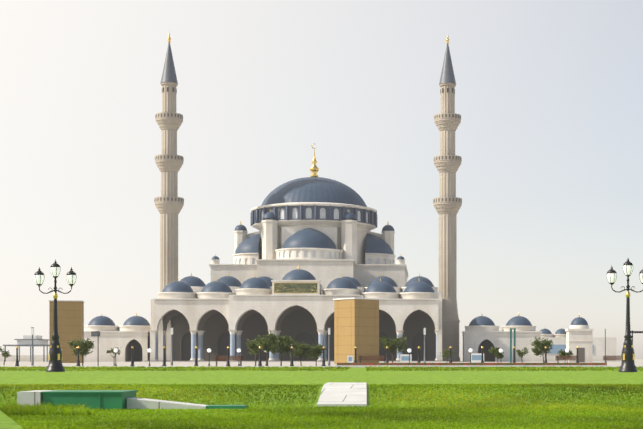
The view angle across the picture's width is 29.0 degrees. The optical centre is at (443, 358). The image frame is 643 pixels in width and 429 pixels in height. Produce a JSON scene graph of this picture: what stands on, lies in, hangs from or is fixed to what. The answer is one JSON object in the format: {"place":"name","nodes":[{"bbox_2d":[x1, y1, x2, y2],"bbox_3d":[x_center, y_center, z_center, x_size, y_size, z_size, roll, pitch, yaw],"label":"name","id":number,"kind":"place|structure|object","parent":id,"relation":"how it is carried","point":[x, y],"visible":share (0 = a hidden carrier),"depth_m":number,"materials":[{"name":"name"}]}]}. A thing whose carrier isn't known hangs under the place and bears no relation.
{"place":"outdoors","nodes":[
{"label":"outdoors","id":0,"kind":"place"},
{"bbox_2d":[0,382,642,428],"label":"grass","id":1,"kind":"structure","parent":0,"point":[13,410],"depth_m":21.16,"materials":[{"name":"green plant"}]},
{"bbox_2d":[0,367,642,428],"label":"lawn","id":2,"kind":"structure","parent":0,"point":[307,377],"depth_m":35.92,"materials":[{"name":"green plant"}]},
{"bbox_2d":[34,259,76,371],"bbox_3d":[-18.938,-2.125,60.084,2.068,5.510,0.920,0,0,-1],"label":"lamp post","id":3,"kind":"object","parent":2,"relation":"on","point":[55,358],"visible":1,"depth_m":59.93,"materials":[{"name":"metal"}]},
{"bbox_2d":[17,382,366,409],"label":"lawn fixtures","id":4,"kind":"object","parent":2,"relation":"on","point":[343,394],"visible":0.79,"depth_m":22.81,"materials":[{"name":"concrete"}]},
{"bbox_2d":[0,365,642,370],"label":"grass tufts","id":5,"kind":"object","parent":2,"relation":"on","point":[273,368],"visible":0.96,"depth_m":74.05,"materials":[{"name":"green plant"}]},
{"bbox_2d":[607,258,642,371],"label":"lamp post","id":6,"kind":"object","parent":2,"relation":"on","point":[628,358],"visible":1,"depth_m":58.80,"materials":[{"name":"metal"}]},
{"bbox_2d":[0,360,642,366],"bbox_3d":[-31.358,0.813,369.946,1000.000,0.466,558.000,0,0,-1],"label":"plaza paving","id":7,"kind":"structure","parent":0,"point":[638,363],"depth_m":161.31,"materials":[{"name":"beige stone"}]},
{"bbox_2d":[0,346,13,364],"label":"tree","id":8,"kind":"object","parent":7,"relation":"on","point":[5,354],"visible":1,"depth_m":116.71,"materials":[{"name":"green plant"}]},
{"bbox_2d":[0,335,48,361],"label":"pavilion","id":9,"kind":"structure","parent":7,"relation":"on","point":[26,340],"depth_m":260.92,"materials":[{"name":"grey metal"}]},
{"bbox_2d":[49,300,84,362],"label":"rectangular pillar block","id":10,"kind":"structure","parent":7,"relation":"on","point":[70,315],"depth_m":182.44,"materials":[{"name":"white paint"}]},
{"bbox_2d":[68,336,93,365],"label":"tree","id":11,"kind":"object","parent":7,"relation":"on","point":[85,345],"visible":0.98,"depth_m":106.69,"materials":[{"name":"green plant"}]},
{"bbox_2d":[107,347,120,365],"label":"tree","id":12,"kind":"object","parent":7,"relation":"on","point":[111,351],"visible":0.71,"depth_m":110.93,"materials":[{"name":"green plant"}]},
{"bbox_2d":[84,313,150,361],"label":"wing","id":13,"kind":"structure","parent":7,"relation":"on","point":[134,331],"depth_m":264.50,"materials":[{"name":"white paint"}]},
{"bbox_2d":[154,33,183,358],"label":"minaret","id":14,"kind":"object","parent":7,"relation":"on","point":[169,203],"visible":0.81,"depth_m":272.97,"materials":[{"name":"white stone"}]},
{"bbox_2d":[245,335,262,365],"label":"tree","id":15,"kind":"object","parent":7,"relation":"on","point":[254,349],"visible":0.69,"depth_m":105.87,"materials":[{"name":"green plant"}]},
{"bbox_2d":[252,331,279,365],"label":"tree","id":16,"kind":"object","parent":7,"relation":"on","point":[268,345],"visible":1,"depth_m":102.85,"materials":[{"name":"green plant"}]},
{"bbox_2d":[269,335,294,365],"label":"tree","id":17,"kind":"object","parent":7,"relation":"on","point":[282,340],"visible":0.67,"depth_m":104.92,"materials":[{"name":"green plant"}]},
{"bbox_2d":[141,267,448,361],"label":"arcade","id":18,"kind":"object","parent":7,"relation":"on","point":[219,316],"depth_m":251.67},
{"bbox_2d":[290,341,315,365],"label":"tree","id":19,"kind":"object","parent":7,"relation":"on","point":[298,348],"visible":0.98,"depth_m":107.13,"materials":[{"name":"green plant"}]},
{"bbox_2d":[209,144,408,288],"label":"mosque block","id":20,"kind":"structure","parent":7,"relation":"on","point":[315,225],"depth_m":276.13,"materials":[{"name":"white paint"}]},
{"bbox_2d":[305,343,325,365],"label":"tree","id":21,"kind":"object","parent":7,"relation":"on","point":[318,348],"visible":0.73,"depth_m":108.97,"materials":[{"name":"green plant"}]},
{"bbox_2d":[15,327,642,366],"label":"plaza furniture","id":22,"kind":"object","parent":7,"relation":"on","point":[476,359],"visible":0.9,"depth_m":101.21,"materials":[{"name":"metal"}]},
{"bbox_2d":[333,298,380,363],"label":"rectangular pillar block","id":23,"kind":"structure","parent":7,"relation":"on","point":[356,322],"depth_m":147.85,"materials":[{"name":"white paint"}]},
{"bbox_2d":[379,336,407,362],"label":"tree","id":24,"kind":"object","parent":7,"relation":"on","point":[392,344],"visible":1,"depth_m":105.10,"materials":[{"name":"green plant"}]},
{"bbox_2d":[433,32,461,361],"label":"minaret","id":25,"kind":"object","parent":7,"relation":"on","point":[447,202],"visible":0.96,"depth_m":273.65,"materials":[{"name":"white stone"}]},
{"bbox_2d":[440,348,454,360],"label":"tree","id":26,"kind":"object","parent":7,"relation":"on","point":[446,354],"visible":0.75,"depth_m":111.29,"materials":[{"name":"green plant"}]},
{"bbox_2d":[488,347,503,359],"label":"tree","id":27,"kind":"object","parent":7,"relation":"on","point":[496,352],"visible":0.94,"depth_m":109.35,"materials":[{"name":"green plant"}]},
{"bbox_2d":[462,315,541,361],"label":"wing","id":28,"kind":"structure","parent":7,"relation":"on","point":[479,332],"depth_m":265.60,"materials":[{"name":"white paint"}]},
{"bbox_2d":[516,347,528,362],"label":"tree","id":29,"kind":"object","parent":7,"relation":"on","point":[520,354],"visible":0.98,"depth_m":117.35,"materials":[{"name":"green plant"}]},
{"bbox_2d":[530,336,553,362],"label":"tree","id":30,"kind":"object","parent":7,"relation":"on","point":[537,344],"visible":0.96,"depth_m":107.19,"materials":[{"name":"green plant"}]},
{"bbox_2d":[557,349,572,361],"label":"tree","id":31,"kind":"object","parent":7,"relation":"on","point":[562,353],"visible":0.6,"depth_m":115.23,"materials":[{"name":"green plant"}]},
{"bbox_2d":[0,0,642,358],"label":"sky","id":32,"kind":"structure","parent":0,"point":[549,93],"materials":[{"name":"white"}]},
{"bbox_2d":[540,314,615,361],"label":"buildings","id":33,"kind":"structure","parent":0,"point":[579,333],"depth_m":319.59,"materials":[{"name":"white paint"}]}
]}

